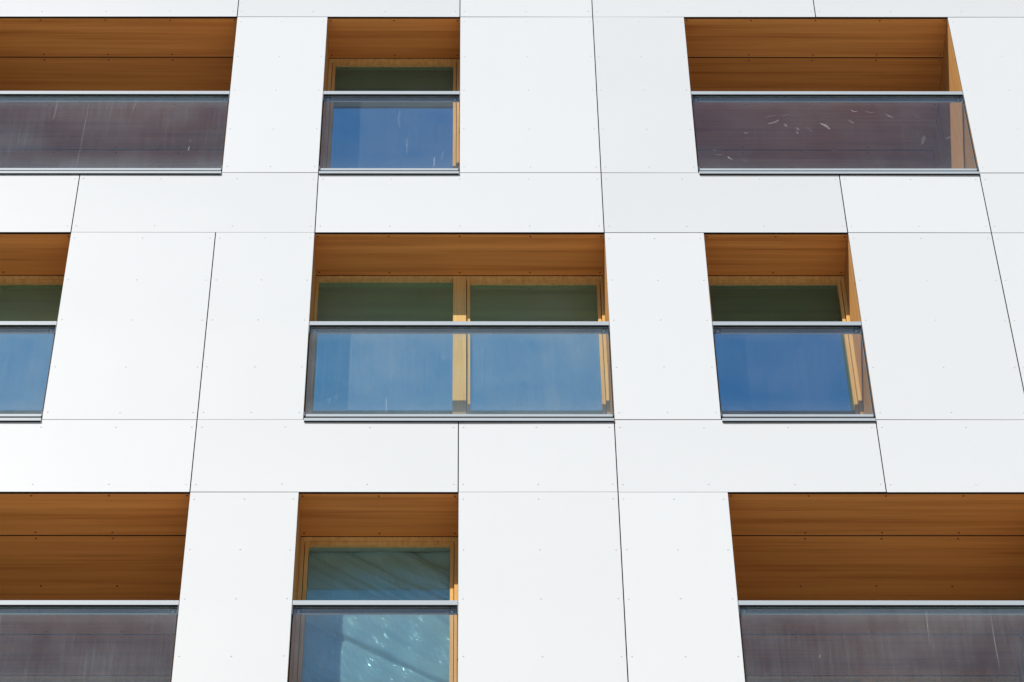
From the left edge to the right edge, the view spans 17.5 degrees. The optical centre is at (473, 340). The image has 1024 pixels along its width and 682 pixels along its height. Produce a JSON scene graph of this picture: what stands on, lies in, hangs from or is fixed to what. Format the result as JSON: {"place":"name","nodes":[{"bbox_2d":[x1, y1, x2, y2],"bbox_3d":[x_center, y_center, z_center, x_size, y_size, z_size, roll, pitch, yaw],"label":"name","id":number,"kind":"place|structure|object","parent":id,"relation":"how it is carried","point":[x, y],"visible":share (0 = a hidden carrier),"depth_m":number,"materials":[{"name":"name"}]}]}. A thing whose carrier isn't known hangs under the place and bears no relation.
{"place":"outdoors","nodes":[
{"label":"outdoors","id":0,"kind":"place"},
{"label":"ground","id":1,"kind":"structure","parent":0,"visible":0},
{"bbox_2d":[0,0,1023,681],"bbox_3d":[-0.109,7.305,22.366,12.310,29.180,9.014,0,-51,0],"label":"apartment building","id":2,"kind":"structure","parent":1,"relation":"on","point":[630,340],"depth_m":24.75,"materials":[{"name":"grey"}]},
{"bbox_2d":[0,276,63,413],"bbox_3d":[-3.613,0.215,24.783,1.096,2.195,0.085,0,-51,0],"label":"window","id":3,"kind":"structure","parent":2,"relation":"in","point":[24,358],"depth_m":25.03,"materials":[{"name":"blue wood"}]},
{"bbox_2d":[292,537,457,681],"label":"window","id":4,"kind":"structure","parent":2,"relation":"in","point":[307,544],"depth_m":23.24,"materials":[{"name":"brown wood"}]},
{"bbox_2d":[302,552,449,681],"bbox_3d":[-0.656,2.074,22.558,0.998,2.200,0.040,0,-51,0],"label":"window pane","id":5,"kind":"object","parent":4,"relation":"attached to","point":[376,648],"visible":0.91,"depth_m":22.71,"materials":[{"name":"blue glass"}]},
{"bbox_2d":[323,59,459,172],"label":"window","id":6,"kind":"structure","parent":2,"relation":"in","point":[357,134],"depth_m":28.58,"materials":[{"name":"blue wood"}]},
{"bbox_2d":[308,276,609,413],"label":"window","id":7,"kind":"structure","parent":2,"relation":"in","point":[350,373],"depth_m":24.96,"materials":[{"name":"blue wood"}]},
{"bbox_2d":[708,276,863,413],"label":"window","id":8,"kind":"structure","parent":2,"relation":"in","point":[758,373],"depth_m":26.34,"materials":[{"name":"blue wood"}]}
]}

